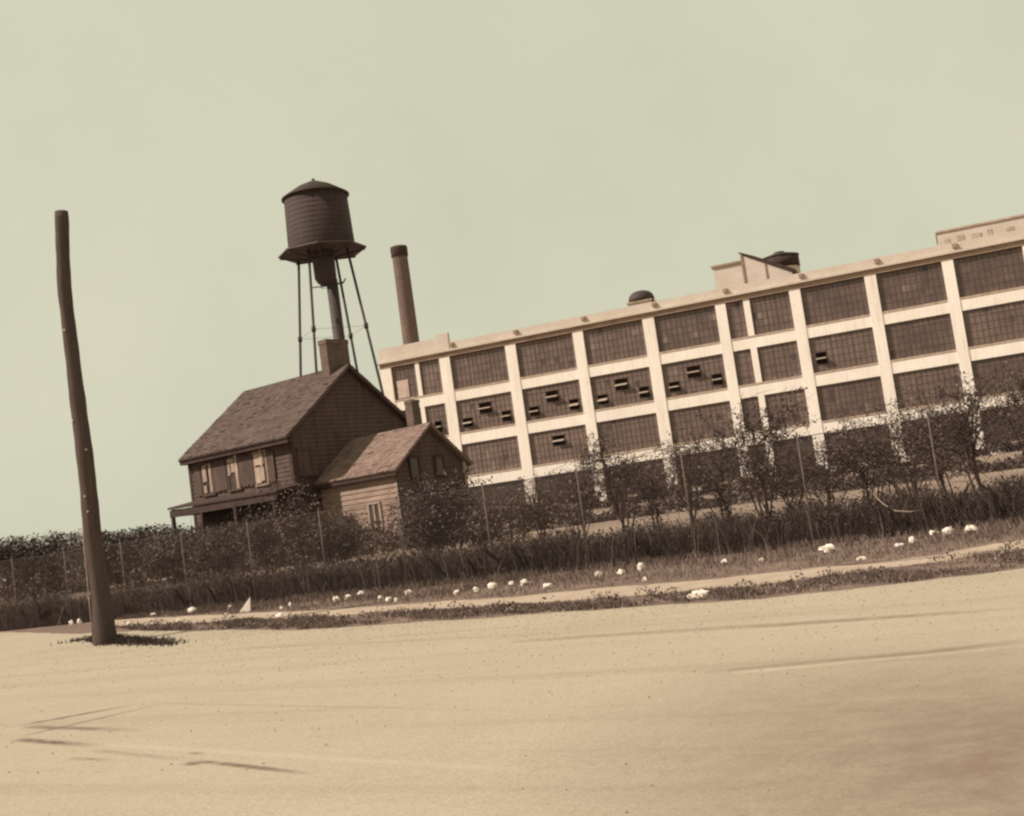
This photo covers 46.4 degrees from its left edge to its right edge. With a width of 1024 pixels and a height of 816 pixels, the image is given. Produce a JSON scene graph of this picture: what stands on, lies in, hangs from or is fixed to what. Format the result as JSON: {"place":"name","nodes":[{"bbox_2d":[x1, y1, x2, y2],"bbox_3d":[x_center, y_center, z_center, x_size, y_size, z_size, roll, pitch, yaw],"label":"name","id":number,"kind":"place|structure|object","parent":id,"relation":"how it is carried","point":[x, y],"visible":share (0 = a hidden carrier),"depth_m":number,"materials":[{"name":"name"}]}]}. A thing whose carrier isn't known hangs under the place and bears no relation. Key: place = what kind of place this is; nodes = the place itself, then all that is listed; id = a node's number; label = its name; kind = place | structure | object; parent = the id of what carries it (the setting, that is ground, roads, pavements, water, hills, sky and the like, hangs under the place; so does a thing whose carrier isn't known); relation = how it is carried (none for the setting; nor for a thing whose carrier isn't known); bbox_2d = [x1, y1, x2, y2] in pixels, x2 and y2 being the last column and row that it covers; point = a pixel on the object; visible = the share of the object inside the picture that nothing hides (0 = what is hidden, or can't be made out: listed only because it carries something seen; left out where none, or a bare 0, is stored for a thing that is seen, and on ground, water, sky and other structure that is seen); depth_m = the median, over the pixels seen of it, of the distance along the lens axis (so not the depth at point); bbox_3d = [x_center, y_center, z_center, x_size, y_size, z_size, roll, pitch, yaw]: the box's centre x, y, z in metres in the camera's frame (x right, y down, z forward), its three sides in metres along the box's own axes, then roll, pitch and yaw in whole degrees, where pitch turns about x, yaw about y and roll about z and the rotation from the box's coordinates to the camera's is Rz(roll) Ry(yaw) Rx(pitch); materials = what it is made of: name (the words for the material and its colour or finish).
{"place":"outdoors","nodes":[
{"label":"outdoors","id":0,"kind":"place"},
{"bbox_2d":[0,568,1023,815],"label":"road","id":1,"kind":"structure","parent":0,"point":[864,720],"depth_m":9.43,"materials":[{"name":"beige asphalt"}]},
{"bbox_2d":[55,210,116,645],"bbox_3d":[-9.334,0.516,25.914,0.498,9.814,0.504,-8,-5,0],"label":"utility pole","id":2,"kind":"object","parent":1,"relation":"on","point":[102,619],"visible":0.96,"depth_m":25.73,"materials":[{"name":"brown wood"}]},
{"bbox_2d":[50,632,195,647],"bbox_3d":[-8.241,4.883,25.436,1.381,0.172,8.082,-4,-6,-37],"label":"grass patch","id":3,"kind":"object","parent":1,"relation":"on","point":[121,639],"visible":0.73,"depth_m":24.33,"materials":[{"name":"green plant"}]},
{"bbox_2d":[0,0,1023,580],"label":"sky","id":4,"kind":"structure","parent":0,"point":[533,162],"materials":[{"name":"beige"}]},
{"bbox_2d":[0,514,1023,633],"bbox_3d":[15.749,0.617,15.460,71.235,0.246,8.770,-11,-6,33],"label":"verge grass","id":5,"kind":"structure","parent":0,"point":[797,547],"depth_m":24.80,"materials":[{"name":"plant"}]},
{"bbox_2d":[188,606,197,612],"bbox_3d":[-9.031,5.740,33.809,0.261,0.223,0.340,-6,-5,-26],"label":"stone","id":6,"kind":"object","parent":5,"relation":"on","point":[190,609],"visible":0.66,"depth_m":33.70,"materials":[{"name":"white stone"}]},
{"bbox_2d":[240,597,250,612],"bbox_3d":[-6.820,5.025,30.424,0.335,0.378,0.031,-9,-13,9],"label":"triangular scrap","id":7,"kind":"object","parent":5,"relation":"on","point":[246,607],"visible":1,"depth_m":30.39,"materials":[{"name":"paper"}]},
{"bbox_2d":[487,582,497,588],"bbox_3d":[-0.421,3.859,25.866,0.193,0.170,0.224,-4,-7,-42],"label":"stone","id":8,"kind":"object","parent":5,"relation":"on","point":[492,585],"visible":0.8,"depth_m":25.81,"materials":[{"name":"white stone"}]},
{"bbox_2d":[0,468,1023,630],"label":"weeds","id":9,"kind":"object","parent":5,"relation":"on","point":[568,554],"visible":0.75,"depth_m":28.47,"materials":[{"name":"plant"}]},
{"bbox_2d":[0,402,1023,629],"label":"chain link fence","id":10,"kind":"object","parent":5,"relation":"on","point":[489,534],"visible":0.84,"depth_m":28.80,"materials":[{"name":"metal"}]},
{"bbox_2d":[873,494,923,511],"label":"fallen branch","id":11,"kind":"object","parent":10,"relation":"attached to","point":[896,510],"visible":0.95,"depth_m":24.10,"materials":[{"name":"brown wood"}]},
{"bbox_2d":[520,579,528,585],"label":"stone","id":12,"kind":"object","parent":5,"relation":"on","point":[523,580],"visible":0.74,"depth_m":25.48,"materials":[{"name":"white stone"}]},
{"bbox_2d":[542,583,552,588],"bbox_3d":[0.698,3.521,23.586,0.185,0.118,0.231,-3,-7,-45],"label":"stone","id":13,"kind":"object","parent":5,"relation":"on","point":[549,585],"visible":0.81,"depth_m":23.53,"materials":[{"name":"white stone"}]},
{"bbox_2d":[115,540,1023,625],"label":"footpath","id":14,"kind":"structure","parent":5,"relation":"on","point":[773,577],"depth_m":20.17,"materials":[{"name":"beige concrete"}]},
{"bbox_2d":[275,613,284,618],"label":"stone","id":15,"kind":"object","parent":14,"relation":"on","point":[279,616],"visible":0.93,"depth_m":25.66,"materials":[{"name":"white stone"}]},
{"bbox_2d":[116,539,1023,630],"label":"roadside grass","id":16,"kind":"structure","parent":5,"relation":"on","point":[729,592],"depth_m":17.85,"materials":[{"name":"brown plant"}]},
{"bbox_2d":[617,569,624,574],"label":"stone","id":17,"kind":"object","parent":5,"relation":"on","point":[620,571],"visible":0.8,"depth_m":24.59,"materials":[{"name":"white stone"}]},
{"bbox_2d":[637,562,644,570],"bbox_3d":[2.689,3.317,24.835,0.173,0.214,0.139,-9,-5,7],"label":"stone","id":18,"kind":"object","parent":5,"relation":"on","point":[641,565],"visible":0.78,"depth_m":24.79,"materials":[{"name":"white stone"}]},
{"bbox_2d":[687,589,708,599],"bbox_3d":[2.658,2.674,17.086,0.334,0.137,0.255,-13,-7,43],"label":"stone","id":19,"kind":"object","parent":5,"relation":"on","point":[701,592],"visible":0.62,"depth_m":17.01,"materials":[{"name":"white stone"}]},
{"bbox_2d":[673,384,838,525],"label":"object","id":20,"kind":"object","parent":5,"relation":"on","point":[774,435],"visible":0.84,"depth_m":27.22,"materials":[{"name":"brown plant"}]},
{"bbox_2d":[818,544,835,552],"bbox_3d":[5.953,2.659,22.509,0.333,0.196,0.264,-11,-6,30],"label":"stone","id":21,"kind":"object","parent":5,"relation":"on","point":[831,547],"visible":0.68,"depth_m":22.40,"materials":[{"name":"white stone"}]},
{"bbox_2d":[909,536,916,543],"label":"stone","id":22,"kind":"object","parent":5,"relation":"on","point":[912,539],"visible":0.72,"depth_m":21.77,"materials":[{"name":"white stone"}]},
{"bbox_2d":[942,527,953,533],"bbox_3d":[8.313,2.359,22.733,0.206,0.180,0.197,-6,-5,-20],"label":"stone","id":23,"kind":"object","parent":5,"relation":"on","point":[948,530],"visible":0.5,"depth_m":22.68,"materials":[{"name":"white stone"}]},
{"bbox_2d":[965,525,978,533],"bbox_3d":[8.562,2.274,22.248,0.252,0.199,0.261,-9,-5,17],"label":"stone","id":24,"kind":"object","parent":5,"relation":"on","point":[973,527],"visible":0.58,"depth_m":22.19,"materials":[{"name":"white stone"}]},
{"bbox_2d":[1,451,1023,610],"bbox_3d":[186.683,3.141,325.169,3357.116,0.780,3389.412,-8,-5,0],"label":"ground","id":25,"kind":"structure","parent":0,"point":[737,508],"depth_m":36.14,"materials":[{"name":"brown soil"}]},
{"bbox_2d":[0,531,61,602],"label":"thicket bush","id":26,"kind":"object","parent":25,"relation":"on","point":[4,556],"visible":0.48,"depth_m":49.62,"materials":[{"name":"brown plant"}]},
{"bbox_2d":[0,529,102,597],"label":"thicket bush","id":27,"kind":"object","parent":25,"relation":"on","point":[50,547],"visible":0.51,"depth_m":49.22,"materials":[{"name":"brown plant"}]},
{"bbox_2d":[52,525,163,590],"bbox_3d":[-15.488,5.912,46.114,4.250,2.493,3.678,-7,-5,-14],"label":"thicket bush","id":28,"kind":"object","parent":25,"relation":"on","point":[106,539],"visible":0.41,"depth_m":45.75,"materials":[{"name":"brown plant"}]},
{"bbox_2d":[70,522,188,583],"bbox_3d":[-14.888,5.907,47.967,4.776,2.522,5.282,-3,-7,-45],"label":"thicket bush","id":29,"kind":"object","parent":25,"relation":"on","point":[144,530],"visible":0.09,"depth_m":47.46,"materials":[{"name":"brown plant"}]},
{"bbox_2d":[110,519,222,582],"bbox_3d":[-12.860,5.348,44.438,4.536,2.492,4.000,-4,-7,-41],"label":"thicket bush","id":30,"kind":"object","parent":25,"relation":"on","point":[173,532],"visible":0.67,"depth_m":43.87,"materials":[{"name":"brown plant"}]},
{"bbox_2d":[172,518,266,579],"bbox_3d":[-9.770,4.975,39.736,3.633,2.439,3.212,-9,-5,14],"label":"shrub","id":31,"kind":"object","parent":25,"relation":"on","point":[213,550],"visible":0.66,"depth_m":39.56,"materials":[{"name":"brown plant"}]},
{"bbox_2d":[220,500,299,572],"bbox_3d":[-7.641,4.387,37.622,2.647,3.036,2.888,-10,-5,19],"label":"shrub","id":32,"kind":"object","parent":25,"relation":"on","point":[261,536],"visible":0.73,"depth_m":37.41,"materials":[{"name":"brown plant"}]},
{"bbox_2d":[252,476,344,574],"bbox_3d":[-6.375,3.850,36.153,2.813,3.662,2.301,-8,-5,0],"label":"shrub","id":33,"kind":"object","parent":25,"relation":"on","point":[298,511],"visible":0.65,"depth_m":35.93,"materials":[{"name":"brown plant"}]},
{"bbox_2d":[167,339,472,579],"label":"wooden house","id":34,"kind":"structure","parent":25,"relation":"on","point":[340,430],"depth_m":45.25,"materials":[{"name":"brown wood"}]},
{"bbox_2d":[193,461,221,496],"bbox_3d":[-11.993,2.798,47.150,1.610,1.340,0.145,-12,-6,38],"label":"window","id":35,"kind":"structure","parent":34,"relation":"in","point":[210,482],"depth_m":47.13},
{"bbox_2d":[218,454,248,491],"bbox_3d":[-10.753,2.508,46.163,1.630,1.400,0.145,-12,-6,38],"label":"window","id":36,"kind":"structure","parent":34,"relation":"in","point":[235,466],"depth_m":46.13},
{"bbox_2d":[245,449,276,486],"bbox_3d":[-9.507,2.175,45.163,1.610,1.540,0.160,-12,-6,38],"label":"window","id":37,"kind":"structure","parent":34,"relation":"in","point":[263,460],"depth_m":45.07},
{"bbox_2d":[295,447,315,475],"bbox_3d":[-7.705,1.993,44.527,0.110,1.050,0.740,-12,-6,38],"label":"window","id":38,"kind":"structure","parent":34,"relation":"in","point":[305,464],"depth_m":44.52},
{"bbox_2d":[299,474,321,500],"bbox_3d":[-7.523,2.979,44.497,0.110,0.950,0.920,-12,-6,38],"label":"window","id":39,"kind":"structure","parent":34,"relation":"in","point":[311,479],"depth_m":44.47,"materials":[{"name":"black glass"}]},
{"bbox_2d":[281,507,369,567],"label":"shrub","id":40,"kind":"object","parent":25,"relation":"on","point":[338,541],"visible":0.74,"depth_m":35.29,"materials":[{"name":"brown plant"}]},
{"bbox_2d":[278,178,383,393],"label":"water tower","id":41,"kind":"structure","parent":25,"relation":"on","point":[319,231],"depth_m":88.09,"materials":[{"name":"brown metal"}]},
{"bbox_2d":[310,558,377,574],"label":"shrub","id":42,"kind":"object","parent":25,"relation":"on","point":[350,563],"visible":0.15,"depth_m":33.96,"materials":[{"name":"brown plant"}]},
{"bbox_2d":[390,245,418,344],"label":"smokestack","id":43,"kind":"object","parent":25,"relation":"on","point":[405,299],"visible":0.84,"depth_m":129.47,"materials":[{"name":"brick"}]},
{"bbox_2d":[372,473,464,554],"bbox_3d":[-2.580,3.415,33.673,2.747,2.991,2.726,-8,-5,0],"label":"shrub","id":44,"kind":"object","parent":25,"relation":"on","point":[424,514],"visible":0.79,"depth_m":33.29,"materials":[{"name":"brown plant"}]},
{"bbox_2d":[389,462,512,557],"bbox_3d":[-1.727,3.163,34.359,3.628,3.110,3.104,-8,-5,0],"label":"shrub","id":45,"kind":"object","parent":25,"relation":"on","point":[456,505],"visible":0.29,"depth_m":34.00,"materials":[{"name":"brown plant"}]},
{"bbox_2d":[437,504,511,551],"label":"shrub","id":46,"kind":"object","parent":25,"relation":"on","point":[464,529],"visible":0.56,"depth_m":32.79,"materials":[{"name":"brown plant"}]},
{"bbox_2d":[458,496,553,553],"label":"shrub","id":47,"kind":"object","parent":25,"relation":"on","point":[511,531],"visible":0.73,"depth_m":31.41,"materials":[{"name":"brown plant"}]},
{"bbox_2d":[0,452,1023,602],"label":"shrub belt","id":48,"kind":"object","parent":25,"relation":"on","point":[38,590],"visible":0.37,"depth_m":41.32,"materials":[{"name":"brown plant"}]},
{"bbox_2d":[479,469,581,542],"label":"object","id":49,"kind":"object","parent":25,"relation":"on","point":[535,501],"visible":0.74,"depth_m":31.66,"materials":[{"name":"brown plant"}]},
{"bbox_2d":[531,461,624,542],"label":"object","id":50,"kind":"object","parent":25,"relation":"on","point":[599,492],"visible":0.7,"depth_m":30.02,"materials":[{"name":"brown plant"}]},
{"bbox_2d":[558,428,654,530],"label":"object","id":51,"kind":"object","parent":25,"relation":"on","point":[593,453],"visible":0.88,"depth_m":29.84,"materials":[{"name":"brown plant"}]},
{"bbox_2d":[607,452,684,528],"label":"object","id":52,"kind":"object","parent":25,"relation":"on","point":[652,491],"visible":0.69,"depth_m":30.29,"materials":[{"name":"brown plant"}]},
{"bbox_2d":[636,436,726,526],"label":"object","id":53,"kind":"object","parent":25,"relation":"on","point":[687,477],"visible":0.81,"depth_m":28.37,"materials":[{"name":"brown plant"}]},
{"bbox_2d":[377,214,1023,520],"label":"factory building","id":54,"kind":"structure","parent":25,"relation":"on","point":[863,336],"depth_m":99.90,"materials":[{"name":"beige paint"}]},
{"bbox_2d":[391,364,418,399],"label":"window","id":55,"kind":"structure","parent":54,"relation":"in","point":[404,377],"depth_m":110.53,"materials":[{"name":"glass"}]},
{"bbox_2d":[419,359,442,394],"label":"window","id":56,"kind":"structure","parent":54,"relation":"in","point":[430,371],"depth_m":109.64,"materials":[{"name":"glass"}]},
{"bbox_2d":[425,403,448,434],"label":"window","id":57,"kind":"structure","parent":54,"relation":"in","point":[434,413],"depth_m":109.24,"materials":[{"name":"glass"}]},
{"bbox_2d":[450,346,508,389],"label":"window","id":58,"kind":"structure","parent":54,"relation":"in","point":[487,366],"depth_m":107.94,"materials":[{"name":"glass"}]},
{"bbox_2d":[456,391,514,431],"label":"window","id":59,"kind":"structure","parent":54,"relation":"in","point":[467,408],"depth_m":107.60,"materials":[{"name":"glass"}]},
{"bbox_2d":[462,436,521,474],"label":"window","id":60,"kind":"structure","parent":54,"relation":"in","point":[499,454],"depth_m":107.21,"materials":[{"name":"glass"}]},
{"bbox_2d":[469,480,526,513],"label":"window","id":61,"kind":"structure","parent":54,"relation":"in","point":[507,485],"depth_m":106.87,"materials":[{"name":"glass"}]},
{"bbox_2d":[516,333,576,377],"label":"window","id":62,"kind":"structure","parent":54,"relation":"in","point":[556,353],"depth_m":105.73,"materials":[{"name":"glass"}]},
{"bbox_2d":[522,379,582,420],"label":"window","id":63,"kind":"structure","parent":54,"relation":"in","point":[568,390],"depth_m":105.34,"materials":[{"name":"glass"}]},
{"bbox_2d":[529,425,589,464],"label":"window","id":64,"kind":"structure","parent":54,"relation":"in","point":[543,450],"depth_m":105.06,"materials":[{"name":"glass"}]},
{"bbox_2d":[535,470,595,506],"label":"window","id":65,"kind":"structure","parent":54,"relation":"in","point":[544,480],"depth_m":104.98,"materials":[{"name":"glass"}]},
{"bbox_2d":[583,320,646,364],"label":"window","id":66,"kind":"structure","parent":54,"relation":"in","point":[624,340],"depth_m":103.50,"materials":[{"name":"glass"}]},
{"bbox_2d":[590,367,653,409],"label":"window","id":67,"kind":"structure","parent":54,"relation":"in","point":[636,378],"depth_m":103.15,"materials":[{"name":"glass"}]},
{"bbox_2d":[597,413,660,453],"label":"window","id":68,"kind":"structure","parent":54,"relation":"in","point":[642,431],"depth_m":102.75,"materials":[{"name":"glass"}]},
{"bbox_2d":[606,459,666,496],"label":"window","id":69,"kind":"structure","parent":54,"relation":"in","point":[661,460],"depth_m":102.30,"materials":[{"name":"glass"}]},
{"bbox_2d":[626,290,655,306],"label":"roof ventilator","id":70,"kind":"object","parent":54,"relation":"on","point":[640,297],"visible":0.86,"depth_m":104.39,"materials":[{"name":"metal"}]},
{"bbox_2d":[654,306,719,351],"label":"window","id":71,"kind":"structure","parent":54,"relation":"in","point":[695,327],"depth_m":101.30,"materials":[{"name":"glass"}]},
{"bbox_2d":[661,354,727,397],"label":"window","id":72,"kind":"structure","parent":54,"relation":"in","point":[714,364],"depth_m":100.93,"materials":[{"name":"glass"}]},
{"bbox_2d":[668,401,734,443],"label":"window","id":73,"kind":"structure","parent":54,"relation":"in","point":[721,408],"depth_m":100.66,"materials":[{"name":"glass"}]},
{"bbox_2d":[675,447,740,486],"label":"window","id":74,"kind":"structure","parent":54,"relation":"in","point":[710,467],"depth_m":100.12,"materials":[{"name":"metal"}]},
{"bbox_2d":[725,300,747,338],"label":"window","id":75,"kind":"structure","parent":54,"relation":"in","point":[735,310],"depth_m":99.83,"materials":[{"name":"glass"}]},
{"bbox_2d":[733,349,755,385],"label":"window","id":76,"kind":"structure","parent":54,"relation":"in","point":[742,358],"depth_m":99.49,"materials":[{"name":"glass"}]},
{"bbox_2d":[741,396,762,431],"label":"window","id":77,"kind":"structure","parent":54,"relation":"in","point":[749,403],"depth_m":99.15,"materials":[{"name":"glass"}]},
{"bbox_2d":[748,444,768,477],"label":"window","id":78,"kind":"structure","parent":54,"relation":"in","point":[758,448],"depth_m":98.81,"materials":[{"name":"glass"}]},
{"bbox_2d":[749,291,793,334],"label":"window","id":79,"kind":"structure","parent":54,"relation":"in","point":[770,313],"depth_m":98.81,"materials":[{"name":"glass"}]},
{"bbox_2d":[757,341,801,381],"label":"window","id":80,"kind":"structure","parent":54,"relation":"in","point":[782,360],"depth_m":98.45,"materials":[{"name":"glass"}]},
{"bbox_2d":[762,251,800,272],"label":"rooftop tank","id":81,"kind":"object","parent":54,"relation":"on","point":[790,259],"visible":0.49,"depth_m":105.95,"materials":[{"name":"metal"}]},
{"bbox_2d":[764,389,809,427],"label":"window","id":82,"kind":"structure","parent":54,"relation":"in","point":[776,397],"depth_m":98.09,"materials":[{"name":"glass"}]},
{"bbox_2d":[773,436,815,468],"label":"window","id":83,"kind":"structure","parent":54,"relation":"in","point":[808,445],"depth_m":97.78,"materials":[{"name":"glass"}]},
{"bbox_2d":[800,277,869,325],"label":"window","id":84,"kind":"structure","parent":54,"relation":"in","point":[839,300],"depth_m":97.03,"materials":[{"name":"glass"}]},
{"bbox_2d":[808,327,877,372],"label":"window","id":85,"kind":"structure","parent":54,"relation":"in","point":[855,347],"depth_m":96.64,"materials":[{"name":"glass"}]},
{"bbox_2d":[816,376,885,420],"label":"window","id":86,"kind":"structure","parent":54,"relation":"in","point":[863,395],"depth_m":96.33,"materials":[{"name":"glass"}]},
{"bbox_2d":[824,424,892,465],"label":"window","id":87,"kind":"structure","parent":54,"relation":"in","point":[834,433],"depth_m":96.10,"materials":[{"name":"glass"}]},
{"bbox_2d":[876,262,947,311],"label":"window","id":88,"kind":"structure","parent":54,"relation":"in","point":[924,284],"depth_m":94.96,"materials":[{"name":"glass"}]},
{"bbox_2d":[884,313,955,359],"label":"window","id":89,"kind":"structure","parent":54,"relation":"in","point":[933,334],"depth_m":94.61,"materials":[{"name":"glass"}]},
{"bbox_2d":[893,363,963,408],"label":"window","id":90,"kind":"structure","parent":54,"relation":"in","point":[935,375],"depth_m":94.36,"materials":[{"name":"glass"}]},
{"bbox_2d":[901,413,970,455],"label":"window","id":91,"kind":"structure","parent":54,"relation":"in","point":[959,413],"depth_m":93.77,"materials":[{"name":"glass"}]},
{"bbox_2d":[953,246,1023,297],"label":"window","id":92,"kind":"structure","parent":54,"relation":"in","point":[1002,269],"depth_m":92.94,"materials":[{"name":"glass"}]},
{"bbox_2d":[962,300,1023,346],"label":"window","id":93,"kind":"structure","parent":54,"relation":"in","point":[1001,322],"depth_m":92.71,"materials":[{"name":"glass"}]},
{"bbox_2d":[971,353,1023,396],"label":"window","id":94,"kind":"structure","parent":54,"relation":"in","point":[985,366],"depth_m":92.53,"materials":[{"name":"glass"}]},
{"bbox_2d":[979,405,1023,443],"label":"window","id":95,"kind":"structure","parent":54,"relation":"in","point":[996,424],"depth_m":92.29,"materials":[{"name":"metal"}]},
{"bbox_2d":[649,413,778,518],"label":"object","id":96,"kind":"object","parent":25,"relation":"on","point":[716,475],"visible":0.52,"depth_m":28.80,"materials":[{"name":"brown plant"}]},
{"bbox_2d":[483,437,1023,521],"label":"foundation hedge","id":97,"kind":"object","parent":25,"relation":"on","point":[1012,445],"visible":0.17,"depth_m":95.52,"materials":[{"name":"brown plant"}]},
{"bbox_2d":[732,449,841,516],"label":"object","id":98,"kind":"object","parent":25,"relation":"on","point":[790,485],"visible":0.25,"depth_m":28.52,"materials":[{"name":"brown plant"}]},
{"bbox_2d":[769,436,890,513],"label":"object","id":99,"kind":"object","parent":25,"relation":"on","point":[827,483],"visible":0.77,"depth_m":26.39,"materials":[{"name":"brown plant"}]},
{"bbox_2d":[813,395,953,504],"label":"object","id":100,"kind":"object","parent":25,"relation":"on","point":[855,446],"visible":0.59,"depth_m":26.56,"materials":[{"name":"brown plant"}]},
{"bbox_2d":[829,373,989,504],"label":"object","id":101,"kind":"object","parent":25,"relation":"on","point":[886,458],"visible":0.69,"depth_m":25.60,"materials":[{"name":"brown plant"}]},
{"bbox_2d":[862,406,1006,496],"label":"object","id":102,"kind":"object","parent":25,"relation":"on","point":[932,460],"visible":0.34,"depth_m":26.36,"materials":[{"name":"brown plant"}]},
{"bbox_2d":[893,360,1023,500],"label":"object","id":103,"kind":"object","parent":25,"relation":"on","point":[973,401],"visible":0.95,"depth_m":24.37,"materials":[{"name":"brown plant"}]},
{"bbox_2d":[973,358,1023,463],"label":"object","id":104,"kind":"object","parent":25,"relation":"on","point":[1020,388],"visible":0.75,"depth_m":25.03,"materials":[{"name":"brown plant"}]}
]}

